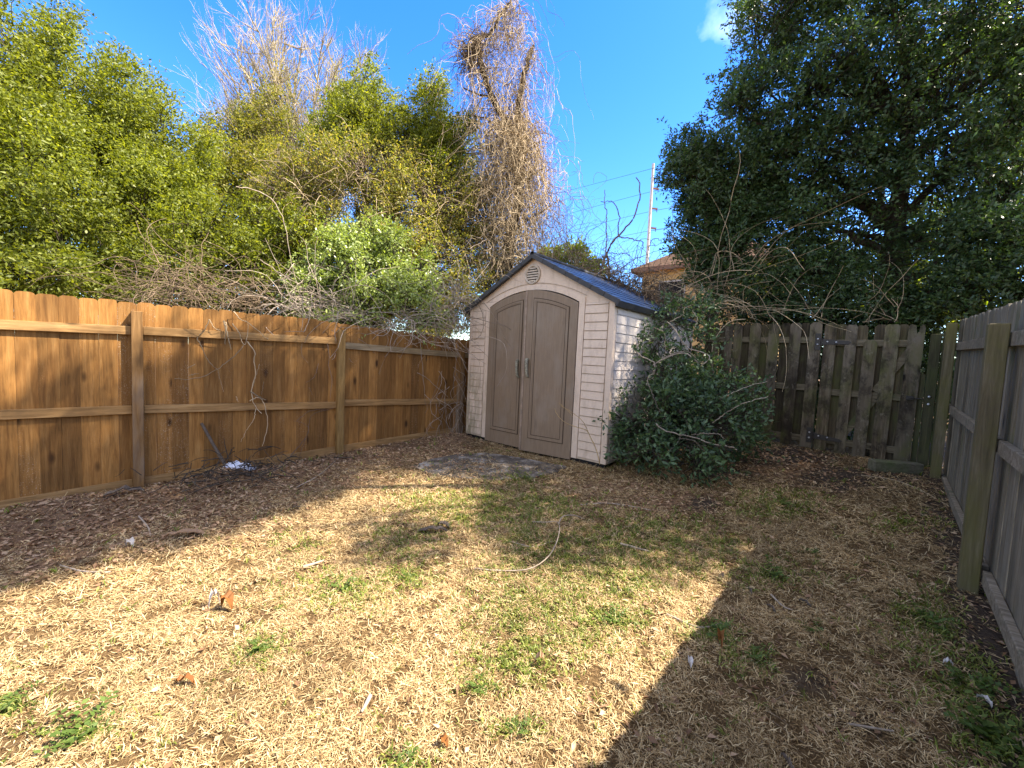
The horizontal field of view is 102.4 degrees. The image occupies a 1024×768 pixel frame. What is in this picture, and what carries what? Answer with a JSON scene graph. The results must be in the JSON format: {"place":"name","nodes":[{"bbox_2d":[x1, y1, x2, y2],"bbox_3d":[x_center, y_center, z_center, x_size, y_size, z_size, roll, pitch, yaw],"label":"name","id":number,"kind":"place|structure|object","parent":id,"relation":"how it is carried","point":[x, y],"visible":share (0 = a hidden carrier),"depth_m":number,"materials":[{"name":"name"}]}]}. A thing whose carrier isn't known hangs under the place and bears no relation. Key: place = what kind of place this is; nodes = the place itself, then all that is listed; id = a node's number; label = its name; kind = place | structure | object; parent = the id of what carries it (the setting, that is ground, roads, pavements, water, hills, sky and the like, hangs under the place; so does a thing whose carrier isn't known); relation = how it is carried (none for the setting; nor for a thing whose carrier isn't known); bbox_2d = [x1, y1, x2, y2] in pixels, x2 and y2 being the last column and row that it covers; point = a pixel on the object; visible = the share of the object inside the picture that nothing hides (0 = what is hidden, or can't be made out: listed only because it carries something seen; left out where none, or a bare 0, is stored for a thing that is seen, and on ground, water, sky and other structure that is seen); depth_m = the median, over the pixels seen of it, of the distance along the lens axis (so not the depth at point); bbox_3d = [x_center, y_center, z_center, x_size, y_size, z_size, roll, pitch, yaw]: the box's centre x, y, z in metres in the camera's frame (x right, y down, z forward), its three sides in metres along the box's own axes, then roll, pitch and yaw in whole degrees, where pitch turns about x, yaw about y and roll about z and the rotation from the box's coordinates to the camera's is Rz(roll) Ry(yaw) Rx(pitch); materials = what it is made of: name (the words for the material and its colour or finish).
{"place":"outdoors","nodes":[
{"label":"outdoors","id":0,"kind":"place"},
{"bbox_2d":[0,341,1023,767],"bbox_3d":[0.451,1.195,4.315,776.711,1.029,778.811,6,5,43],"label":"ground","id":1,"kind":"structure","parent":0,"point":[986,635],"depth_m":2.31,"materials":[{"name":"plant"}]},
{"bbox_2d":[0,680,43,722],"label":"weed clump","id":2,"kind":"object","parent":1,"relation":"on","point":[10,695],"visible":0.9,"depth_m":1.81,"materials":[{"name":"green plant"}]},
{"bbox_2d":[0,0,153,303],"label":"evergreen tree","id":3,"kind":"object","parent":1,"relation":"on","point":[30,66],"visible":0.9,"depth_m":5.76,"materials":[{"name":"green plant"}]},
{"bbox_2d":[33,690,137,757],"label":"weed clump","id":4,"kind":"object","parent":1,"relation":"on","point":[69,740],"visible":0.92,"depth_m":1.68,"materials":[{"name":"green plant"}]},
{"bbox_2d":[103,485,144,496],"bbox_3d":[-3.737,1.027,3.971,0.300,0.088,0.094,0,4,-32],"label":"bark chip","id":5,"kind":"object","parent":1,"relation":"on","point":[121,488],"visible":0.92,"depth_m":3.97,"materials":[{"name":"brown wood"}]},
{"bbox_2d":[2,31,259,308],"bbox_3d":[-6.735,-2.812,7.693,5.380,7.236,3.397,6,5,43],"label":"evergreen tree","id":6,"kind":"object","parent":1,"relation":"on","point":[163,179],"visible":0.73,"depth_m":6.76,"materials":[{"name":"green plant"}]},
{"bbox_2d":[138,515,150,535],"bbox_3d":[-3.107,1.200,3.492,0.527,0.028,0.030,6,5,40],"label":"fallen stick","id":7,"kind":"object","parent":1,"relation":"on","point":[143,521],"visible":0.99,"depth_m":3.53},
{"bbox_2d":[164,528,204,536],"bbox_3d":[-2.634,1.202,3.317,0.280,0.053,0.065,2,4,-15],"label":"bark chip","id":8,"kind":"object","parent":1,"relation":"on","point":[189,530],"visible":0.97,"depth_m":3.32,"materials":[{"name":"brown plant"}]},
{"bbox_2d":[175,673,194,684],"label":"dead leaf","id":9,"kind":"object","parent":1,"relation":"on","point":[189,676],"visible":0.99,"depth_m":1.91,"materials":[{"name":"plant"}]},
{"bbox_2d":[70,439,351,507],"bbox_3d":[-2.953,0.824,4.552,2.500,0.332,1.328,0,5,-36],"label":"brush pile","id":10,"kind":"object","parent":1,"relation":"on","point":[245,463],"visible":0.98,"depth_m":4.37,"materials":[{"name":"brown plant"}]},
{"bbox_2d":[208,588,219,607],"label":"dead leaf","id":11,"kind":"object","parent":1,"relation":"on","point":[214,592],"visible":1,"depth_m":2.44,"materials":[{"name":"plant"}]},
{"bbox_2d":[220,590,233,609],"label":"dead leaf","id":12,"kind":"object","parent":1,"relation":"on","point":[228,596],"visible":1,"depth_m":2.43,"materials":[{"name":"plant"}]},
{"bbox_2d":[0,289,468,509],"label":"wooden fence","id":13,"kind":"object","parent":1,"relation":"on","point":[72,370],"visible":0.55,"depth_m":4.59,"materials":[{"name":"brown wood"}]},
{"bbox_2d":[175,311,267,445],"bbox_3d":[-3.340,-0.038,4.780,0.897,1.625,0.045,-1,5,-42],"label":"hanging vine","id":14,"kind":"object","parent":13,"relation":"hanging from","point":[225,327],"visible":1,"depth_m":4.88,"materials":[{"name":"plant"}]},
{"bbox_2d":[291,339,373,456],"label":"hanging vine","id":15,"kind":"object","parent":13,"relation":"attached to","point":[316,409],"visible":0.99,"depth_m":5.46,"materials":[{"name":"plant"}]},
{"bbox_2d":[213,186,519,408],"bbox_3d":[-1.723,-1.158,5.935,4.187,3.001,3.148,1,4,-20],"label":"vine heap","id":16,"kind":"object","parent":13,"relation":"on","point":[344,317],"visible":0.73,"depth_m":5.93,"materials":[{"name":"plant"}]},
{"bbox_2d":[147,177,350,324],"bbox_3d":[-4.558,-1.431,7.523,3.391,4.501,2.408,2,4,-2],"label":"green shrub","id":17,"kind":"object","parent":1,"relation":"on","point":[261,232],"visible":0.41,"depth_m":7.08,"materials":[{"name":"green plant"}]},
{"bbox_2d":[25,204,336,317],"bbox_3d":[-4.248,-1.243,6.101,3.388,2.328,2.743,1,4,-18],"label":"vine heap","id":18,"kind":"object","parent":17,"relation":"on","point":[197,290],"visible":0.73,"depth_m":5.77,"materials":[{"name":"plant"}]},
{"bbox_2d":[178,69,325,290],"bbox_3d":[-6.534,-3.823,10.498,4.838,8.640,3.405,6,5,43],"label":"evergreen tree","id":19,"kind":"object","parent":1,"relation":"on","point":[238,158],"visible":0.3,"depth_m":10.00,"materials":[{"name":"green plant"}]},
{"bbox_2d":[239,634,279,663],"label":"weed clump","id":20,"kind":"object","parent":1,"relation":"on","point":[255,647],"visible":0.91,"depth_m":2.12,"materials":[{"name":"green plant"}]},
{"bbox_2d":[168,0,403,210],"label":"bare tree","id":21,"kind":"object","parent":1,"relation":"on","point":[280,76],"visible":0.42,"depth_m":10.86,"materials":[{"name":"brown plant"}]},
{"bbox_2d":[303,559,323,567],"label":"fallen stick","id":22,"kind":"object","parent":1,"relation":"on","point":[311,564],"visible":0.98,"depth_m":2.90,"materials":[{"name":"wood"}]},
{"bbox_2d":[298,456,339,486],"bbox_3d":[-2.275,1.043,4.980,0.087,0.067,1.163,3,4,-1],"label":"fallen stick","id":23,"kind":"object","parent":1,"relation":"on","point":[319,474],"visible":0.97,"depth_m":4.77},
{"bbox_2d":[286,47,430,223],"bbox_3d":[-3.305,-3.296,9.414,3.128,7.829,3.095,6,5,43],"label":"evergreen tree","id":24,"kind":"object","parent":1,"relation":"on","point":[359,107],"visible":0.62,"depth_m":8.73,"materials":[{"name":"green plant"}]},
{"bbox_2d":[268,206,458,348],"bbox_3d":[-2.427,-1.119,6.819,2.920,4.051,2.322,1,4,-23],"label":"privet bush","id":25,"kind":"object","parent":1,"relation":"on","point":[342,246],"visible":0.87,"depth_m":6.52,"materials":[{"name":"green plant"}]},
{"bbox_2d":[360,694,371,712],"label":"fallen stick","id":26,"kind":"object","parent":1,"relation":"on","point":[368,699],"visible":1,"depth_m":1.79,"materials":[{"name":"wood"}]},
{"bbox_2d":[230,116,537,339],"bbox_3d":[-2.477,-2.351,8.643,6.152,6.100,4.062,2,4,-10],"label":"vine thicket","id":27,"kind":"object","parent":1,"relation":"on","point":[386,188],"visible":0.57,"depth_m":7.95,"materials":[{"name":"green plant"}]},
{"bbox_2d":[388,741,426,767],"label":"weed clump","id":28,"kind":"object","parent":1,"relation":"on","point":[408,755],"visible":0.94,"depth_m":1.56,"materials":[{"name":"green plant"}]},
{"bbox_2d":[397,568,418,581],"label":"weed clump","id":29,"kind":"object","parent":1,"relation":"on","point":[403,572],"visible":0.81,"depth_m":2.79,"materials":[{"name":"green plant"}]},
{"bbox_2d":[418,525,446,531],"bbox_3d":[-0.661,1.217,3.440,0.240,0.052,0.057,2,4,-9],"label":"bark chip","id":30,"kind":"object","parent":1,"relation":"on","point":[433,527],"visible":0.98,"depth_m":3.44,"materials":[{"name":"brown wood"}]},
{"bbox_2d":[372,56,494,230],"bbox_3d":[-1.936,-3.262,9.508,2.908,7.701,2.788,6,5,43],"label":"evergreen tree","id":31,"kind":"object","parent":1,"relation":"on","point":[434,126],"visible":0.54,"depth_m":8.82,"materials":[{"name":"green plant"}]},
{"bbox_2d":[418,367,466,436],"bbox_3d":[-0.918,0.571,6.777,1.347,1.743,0.271,-1,5,-41],"label":"vine tangle","id":32,"kind":"object","parent":1,"relation":"on","point":[461,403],"visible":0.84,"depth_m":6.66,"materials":[{"name":"plant"}]},
{"bbox_2d":[438,733,447,747],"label":"dead leaf","id":33,"kind":"object","parent":1,"relation":"on","point":[443,738],"visible":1,"depth_m":1.62,"materials":[{"name":"plant"}]},
{"bbox_2d":[460,668,496,701],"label":"weed clump","id":34,"kind":"object","parent":1,"relation":"on","point":[480,688],"visible":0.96,"depth_m":1.88,"materials":[{"name":"green plant"}]},
{"bbox_2d":[413,453,566,479],"bbox_3d":[-0.294,1.063,5.127,1.723,0.160,1.086,4,4,27],"label":"concrete pad","id":35,"kind":"object","parent":1,"relation":"on","point":[503,460],"visible":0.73,"depth_m":5.12,"materials":[{"name":"concrete"}]},
{"bbox_2d":[410,0,608,292],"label":"dead tree","id":36,"kind":"object","parent":1,"relation":"on","point":[514,126],"visible":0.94,"depth_m":8.39,"materials":[{"name":"brown plant"}]},
{"bbox_2d":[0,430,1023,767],"bbox_3d":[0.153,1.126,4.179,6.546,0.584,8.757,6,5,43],"label":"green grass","id":37,"kind":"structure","parent":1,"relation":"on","point":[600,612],"depth_m":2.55,"materials":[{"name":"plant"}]},
{"bbox_2d":[320,574,357,595],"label":"weed clump","id":38,"kind":"object","parent":37,"relation":"on","point":[335,584],"visible":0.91,"depth_m":2.64,"materials":[{"name":"green plant"}]},
{"bbox_2d":[437,520,449,527],"bbox_3d":[-0.590,1.209,3.543,0.120,0.054,0.053,4,4,25],"label":"bark chip","id":39,"kind":"object","parent":37,"relation":"on","point":[445,522],"visible":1,"depth_m":3.54,"materials":[{"name":"brown wood"}]},
{"bbox_2d":[474,521,559,570],"bbox_3d":[0.141,1.205,3.102,0.428,0.177,0.835,5,4,32],"label":"fallen cane","id":40,"kind":"object","parent":37,"relation":"on","point":[531,567],"visible":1,"depth_m":2.85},
{"bbox_2d":[620,543,649,551],"bbox_3d":[0.935,1.243,3.122,0.228,0.020,0.020,5,4,32],"label":"fallen stick","id":41,"kind":"object","parent":37,"relation":"on","point":[631,546],"visible":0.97,"depth_m":3.12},
{"bbox_2d":[694,617,745,644],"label":"weed clump","id":42,"kind":"object","parent":37,"relation":"on","point":[716,626],"visible":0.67,"depth_m":2.24,"materials":[{"name":"green plant"}]},
{"bbox_2d":[0,431,1023,767],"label":"leaf litter","id":43,"kind":"object","parent":1,"relation":"on","point":[344,477],"visible":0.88,"depth_m":3.55,"materials":[{"name":"plant"}]},
{"bbox_2d":[59,565,111,572],"bbox_3d":[-2.929,1.265,2.809,0.476,0.038,0.035,3,4,13],"label":"fallen stick","id":44,"kind":"object","parent":43,"relation":"on","point":[84,570],"visible":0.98,"depth_m":2.79,"materials":[{"name":"wood"}]},
{"bbox_2d":[124,537,133,545],"bbox_3d":[-2.931,1.211,3.152,0.063,0.070,0.062,0,4,-30],"label":"paper scrap","id":45,"kind":"object","parent":43,"relation":"on","point":[131,540],"visible":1,"depth_m":3.15,"materials":[{"name":"paper"}]},
{"bbox_2d":[200,423,226,464],"bbox_3d":[-3.396,0.752,4.730,0.361,0.612,0.037,2,4,-4],"label":"wooden stake","id":46,"kind":"object","parent":43,"relation":"on","point":[210,439],"visible":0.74,"depth_m":4.71,"materials":[{"name":"grey wood"}]},
{"bbox_2d":[222,460,256,470],"bbox_3d":[-3.168,0.942,4.745,0.376,0.120,0.219,1,4,-26],"label":"plastic bag","id":47,"kind":"object","parent":43,"relation":"on","point":[232,465],"visible":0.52,"depth_m":4.74,"materials":[{"name":"plastic"}]},
{"bbox_2d":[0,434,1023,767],"bbox_3d":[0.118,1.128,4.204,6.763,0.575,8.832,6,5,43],"label":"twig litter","id":48,"kind":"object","parent":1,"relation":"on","point":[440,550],"visible":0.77,"depth_m":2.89,"materials":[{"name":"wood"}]},
{"bbox_2d":[501,713,536,750],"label":"weed clump","id":49,"kind":"object","parent":1,"relation":"on","point":[517,723],"visible":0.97,"depth_m":1.69,"materials":[{"name":"green plant"}]},
{"bbox_2d":[534,650,544,665],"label":"dead leaf","id":50,"kind":"object","parent":1,"relation":"on","point":[540,654],"visible":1,"depth_m":2.02,"materials":[{"name":"plant"}]},
{"bbox_2d":[558,515,583,522],"bbox_3d":[0.478,1.152,3.493,0.095,0.062,0.368,6,5,43],"label":"fallen cane","id":51,"kind":"object","parent":1,"relation":"on","point":[568,515],"visible":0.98,"depth_m":3.54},
{"bbox_2d":[537,235,611,275],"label":"green shrub","id":52,"kind":"object","parent":1,"relation":"on","point":[576,248],"visible":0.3,"depth_m":9.28,"materials":[{"name":"green plant"}]},
{"bbox_2d":[554,404,599,464],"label":"dry sprig","id":53,"kind":"object","parent":1,"relation":"on","point":[580,428],"visible":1,"depth_m":4.95,"materials":[{"name":"plant"}]},
{"bbox_2d":[464,251,698,468],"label":"garden shed","id":54,"kind":"structure","parent":1,"relation":"on","point":[567,350],"depth_m":5.59,"materials":[{"name":"beige plastic"}]},
{"bbox_2d":[485,292,525,447],"bbox_3d":[-0.092,-0.217,6.121,0.792,2.254,0.106,6,5,41],"label":"door","id":55,"kind":"structure","parent":54,"relation":"in","point":[503,401],"depth_m":6.14,"materials":[{"name":"brown plastic"}]},
{"bbox_2d":[519,290,578,459],"bbox_3d":[0.472,-0.155,5.563,0.808,2.254,0.109,5,4,35],"label":"door","id":56,"kind":"structure","parent":54,"relation":"in","point":[551,318],"depth_m":5.56,"materials":[{"name":"brown plastic"}]},
{"bbox_2d":[548,218,711,321],"bbox_3d":[2.134,-1.706,7.327,3.212,2.445,2.488,3,4,8],"label":"vine heap","id":57,"kind":"object","parent":54,"relation":"on","point":[647,292],"visible":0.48,"depth_m":7.07,"materials":[{"name":"plant"}]},
{"bbox_2d":[591,177,663,275],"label":"bare vine","id":58,"kind":"object","parent":57,"relation":"on","point":[613,240],"visible":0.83,"depth_m":7.50,"materials":[{"name":"plant"}]},
{"bbox_2d":[536,198,651,267],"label":"twiggy shrub","id":59,"kind":"object","parent":1,"relation":"on","point":[585,238],"visible":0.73,"depth_m":8.61,"materials":[{"name":"plant"}]},
{"bbox_2d":[580,502,650,510],"bbox_3d":[0.973,1.164,3.938,0.662,0.037,0.125,3,4,11],"label":"fallen stick","id":60,"kind":"object","parent":1,"relation":"on","point":[613,503],"visible":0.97,"depth_m":3.98,"materials":[{"name":"wood"}]},
{"bbox_2d":[599,602,636,626],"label":"weed clump","id":61,"kind":"object","parent":1,"relation":"on","point":[611,620],"visible":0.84,"depth_m":2.35,"materials":[{"name":"green plant"}]},
{"bbox_2d":[645,163,658,262],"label":"utility pole","id":62,"kind":"object","parent":1,"relation":"on","point":[652,188],"visible":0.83,"depth_m":41.83,"materials":[{"name":"wood"}]},
{"bbox_2d":[526,165,663,201],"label":"power line","id":63,"kind":"object","parent":62,"relation":"attached to","point":[614,178],"visible":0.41,"depth_m":45.82,"materials":[{"name":"metal"}]},
{"bbox_2d":[544,189,660,221],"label":"power line","id":64,"kind":"object","parent":62,"relation":"attached to","point":[609,202],"visible":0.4,"depth_m":47.06,"materials":[{"name":"metal"}]},
{"bbox_2d":[561,206,680,233],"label":"power line","id":65,"kind":"object","parent":62,"relation":"attached to","point":[627,216],"visible":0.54,"depth_m":46.47,"materials":[{"name":"metal"}]},
{"bbox_2d":[592,285,784,490],"bbox_3d":[2.453,-0.128,5.364,1.902,2.649,2.953,6,5,43],"label":"evergreen shrub","id":66,"kind":"object","parent":1,"relation":"on","point":[688,397],"visible":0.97,"depth_m":5.03,"materials":[{"name":"green plant"}]},
{"bbox_2d":[635,294,767,461],"bbox_3d":[2.194,-0.098,4.811,1.272,2.010,0.960,6,5,43],"label":"bare vine","id":67,"kind":"object","parent":66,"relation":"attached to","point":[666,357],"visible":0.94,"depth_m":4.90,"materials":[{"name":"plant"}]},
{"bbox_2d":[688,655,692,667],"bbox_3d":[0.875,1.359,2.022,0.025,0.036,0.075,4,4,18],"label":"paper scrap","id":68,"kind":"object","parent":1,"relation":"on","point":[690,659],"visible":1,"depth_m":2.01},
{"bbox_2d":[667,613,720,628],"bbox_3d":[1.032,1.339,2.311,0.302,0.014,0.082,3,4,11],"label":"fallen stick","id":69,"kind":"object","parent":1,"relation":"on","point":[674,617],"visible":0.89,"depth_m":2.30,"materials":[{"name":"wood"}]},
{"bbox_2d":[631,242,781,373],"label":"neighbor house","id":70,"kind":"structure","parent":1,"relation":"on","point":[666,266],"depth_m":19.00,"materials":[{"name":"beige paint"}]},
{"bbox_2d":[660,279,684,308],"bbox_3d":[7.403,-4.140,19.115,1.220,1.320,0.070,6,5,40],"label":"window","id":71,"kind":"structure","parent":70,"relation":"in","point":[674,287],"depth_m":19.00,"materials":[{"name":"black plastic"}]},
{"bbox_2d":[717,628,724,647],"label":"dead leaf","id":72,"kind":"object","parent":1,"relation":"on","point":[720,634],"visible":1,"depth_m":2.14,"materials":[{"name":"plant"}]},
{"bbox_2d":[649,113,812,415],"bbox_3d":[3.982,-2.153,7.814,2.780,5.987,2.369,3,4,12],"label":"evergreen tree","id":73,"kind":"object","parent":1,"relation":"on","point":[695,160],"visible":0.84,"depth_m":7.34,"materials":[{"name":"green plant"}]},
{"bbox_2d":[684,453,795,472],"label":"fallen branch","id":74,"kind":"object","parent":1,"relation":"on","point":[746,453],"visible":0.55,"depth_m":5.20,"materials":[{"name":"wood"}]},
{"bbox_2d":[743,644,779,671],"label":"weed clump","id":75,"kind":"object","parent":1,"relation":"on","point":[756,655],"visible":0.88,"depth_m":2.06,"materials":[{"name":"green plant"}]},
{"bbox_2d":[700,322,822,448],"bbox_3d":[3.885,0.086,6.610,1.650,2.124,0.168,6,5,43],"label":"board fence","id":76,"kind":"object","parent":1,"relation":"on","point":[794,403],"visible":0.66,"depth_m":6.32,"materials":[{"name":"wood"}]},
{"bbox_2d":[678,241,858,419],"bbox_3d":[4.291,-0.801,7.311,3.243,3.589,2.372,6,5,43],"label":"laurel shrub","id":77,"kind":"object","parent":1,"relation":"on","point":[754,297],"visible":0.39,"depth_m":6.84,"materials":[{"name":"green plant"}]},
{"bbox_2d":[601,152,886,391],"bbox_3d":[3.593,-1.609,6.719,3.931,3.448,3.171,6,5,43],"label":"vine heap","id":78,"kind":"object","parent":77,"relation":"on","point":[730,301],"visible":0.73,"depth_m":6.38,"materials":[{"name":"plant"}]},
{"bbox_2d":[748,554,794,585],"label":"weed clump","id":79,"kind":"object","parent":1,"relation":"on","point":[775,573],"visible":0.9,"depth_m":2.81,"materials":[{"name":"green plant"}]},
{"bbox_2d":[770,594,792,609],"bbox_3d":[1.624,1.322,2.493,0.032,0.014,0.159,2,4,-11],"label":"fallen stick","id":80,"kind":"object","parent":1,"relation":"on","point":[780,603],"visible":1,"depth_m":2.48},
{"bbox_2d":[767,492,800,508],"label":"weed clump","id":81,"kind":"object","parent":1,"relation":"on","point":[786,503],"visible":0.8,"depth_m":3.98,"materials":[{"name":"green plant"}]},
{"bbox_2d":[781,752,793,767],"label":"bark sliver","id":82,"kind":"object","parent":1,"relation":"on","point":[788,759],"visible":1,"depth_m":1.55,"materials":[{"name":"brown wood"}]},
{"bbox_2d":[799,598,810,606],"bbox_3d":[1.768,1.316,2.483,0.016,0.036,0.075,2,4,-16],"label":"bark sliver","id":83,"kind":"object","parent":1,"relation":"on","point":[806,601],"visible":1,"depth_m":2.48,"materials":[{"name":"brown wood"}]},
{"bbox_2d":[797,546,821,556],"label":"weed clump","id":84,"kind":"object","parent":1,"relation":"on","point":[812,551],"visible":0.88,"depth_m":3.10,"materials":[{"name":"green plant"}]},
{"bbox_2d":[798,617,827,639],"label":"weed clump","id":85,"kind":"object","parent":1,"relation":"on","point":[820,628],"visible":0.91,"depth_m":2.27,"materials":[{"name":"green plant"}]},
{"bbox_2d":[761,210,941,439],"bbox_3d":[5.482,-0.931,6.832,2.607,4.092,2.634,4,4,22],"label":"laurel shrub","id":86,"kind":"object","parent":1,"relation":"on","point":[850,261],"visible":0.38,"depth_m":6.51,"materials":[{"name":"green plant"}]},
{"bbox_2d":[769,252,927,323],"bbox_3d":[5.170,-1.373,6.088,2.071,1.011,1.279,2,4,-8],"label":"vine heap","id":87,"kind":"object","parent":86,"relation":"on","point":[866,294],"visible":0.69,"depth_m":5.96,"materials":[{"name":"plant"}]},
{"bbox_2d":[693,0,1023,322],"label":"evergreen tree","id":88,"kind":"object","parent":1,"relation":"on","point":[903,166],"visible":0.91,"depth_m":6.56,"materials":[{"name":"green plant"}]},
{"bbox_2d":[847,722,893,731],"bbox_3d":[1.477,1.417,1.695,0.168,0.012,0.012,3,4,11],"label":"fallen stick","id":89,"kind":"object","parent":1,"relation":"on","point":[866,726],"visible":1,"depth_m":1.69,"materials":[{"name":"wood"}]},
{"bbox_2d":[746,219,998,337],"bbox_3d":[8.584,-1.756,10.358,3.607,4.942,6.266,1,4,-21],"label":"young tree","id":90,"kind":"object","parent":1,"relation":"on","point":[952,320],"visible":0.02,"depth_m":9.41,"materials":[{"name":"green plant"}]},
{"bbox_2d":[868,458,923,474],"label":"timber beam","id":91,"kind":"structure","parent":1,"relation":"on","point":[891,466],"depth_m":4.99,"materials":[{"name":"wood"}]},
{"bbox_2d":[861,475,947,505],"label":"fallen branch","id":92,"kind":"object","parent":1,"relation":"on","point":[901,482],"visible":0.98,"depth_m":4.62,"materials":[{"name":"wood"}]},
{"bbox_2d":[910,333,944,467],"bbox_3d":[5.291,0.327,5.215,0.243,1.950,0.110,6,5,43],"label":"gate post","id":93,"kind":"object","parent":1,"relation":"on","point":[925,438],"visible":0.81,"depth_m":5.20,"materials":[{"name":"wood"}]},
{"bbox_2d":[806,323,925,460],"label":"wooden gate","id":94,"kind":"structure","parent":93,"relation":"attached to","point":[868,390],"depth_m":5.61,"materials":[{"name":"grey wood"}]},
{"bbox_2d":[916,604,968,636],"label":"weed clump","id":95,"kind":"object","parent":1,"relation":"on","point":[929,615],"visible":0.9,"depth_m":2.31,"materials":[{"name":"green plant"}]},
{"bbox_2d":[943,657,952,663],"bbox_3d":[2.142,1.363,2.019,0.035,0.037,0.022,4,4,25],"label":"paper scrap","id":96,"kind":"object","parent":1,"relation":"on","point":[947,659],"visible":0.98,"depth_m":2.02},
{"bbox_2d":[873,184,1023,444],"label":"laurel shrub","id":97,"kind":"object","parent":1,"relation":"on","point":[997,275],"visible":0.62,"depth_m":5.63,"materials":[{"name":"green plant"}]},
{"bbox_2d":[908,0,1023,273],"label":"young tree","id":98,"kind":"object","parent":1,"relation":"on","point":[970,131],"visible":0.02,"depth_m":9.73,"materials":[{"name":"green plant"}]},
{"bbox_2d":[929,298,1023,697],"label":"weathered fence","id":99,"kind":"object","parent":1,"relation":"on","point":[983,478],"visible":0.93,"depth_m":2.57,"materials":[{"name":"wood"}]},
{"bbox_2d":[936,659,1019,710],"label":"weed clump","id":100,"kind":"object","parent":1,"relation":"on","point":[979,683],"visible":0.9,"depth_m":1.90,"materials":[{"name":"green plant"}]},
{"bbox_2d":[944,689,1023,765],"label":"weed clump","id":101,"kind":"object","parent":1,"relation":"on","point":[988,725],"visible":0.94,"depth_m":1.68,"materials":[{"name":"green plant"}]},
{"bbox_2d":[976,694,992,707],"bbox_3d":[2.086,1.392,1.817,0.023,0.040,0.060,3,4,1],"label":"paper scrap","id":102,"kind":"object","parent":1,"relation":"on","point":[989,701],"visible":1,"depth_m":1.81,"materials":[{"name":"paper"}]},
{"bbox_2d":[0,0,1023,358],"label":"sky","id":103,"kind":"structure","parent":0,"point":[641,62],"materials":[{"name":"blue"}]}
]}

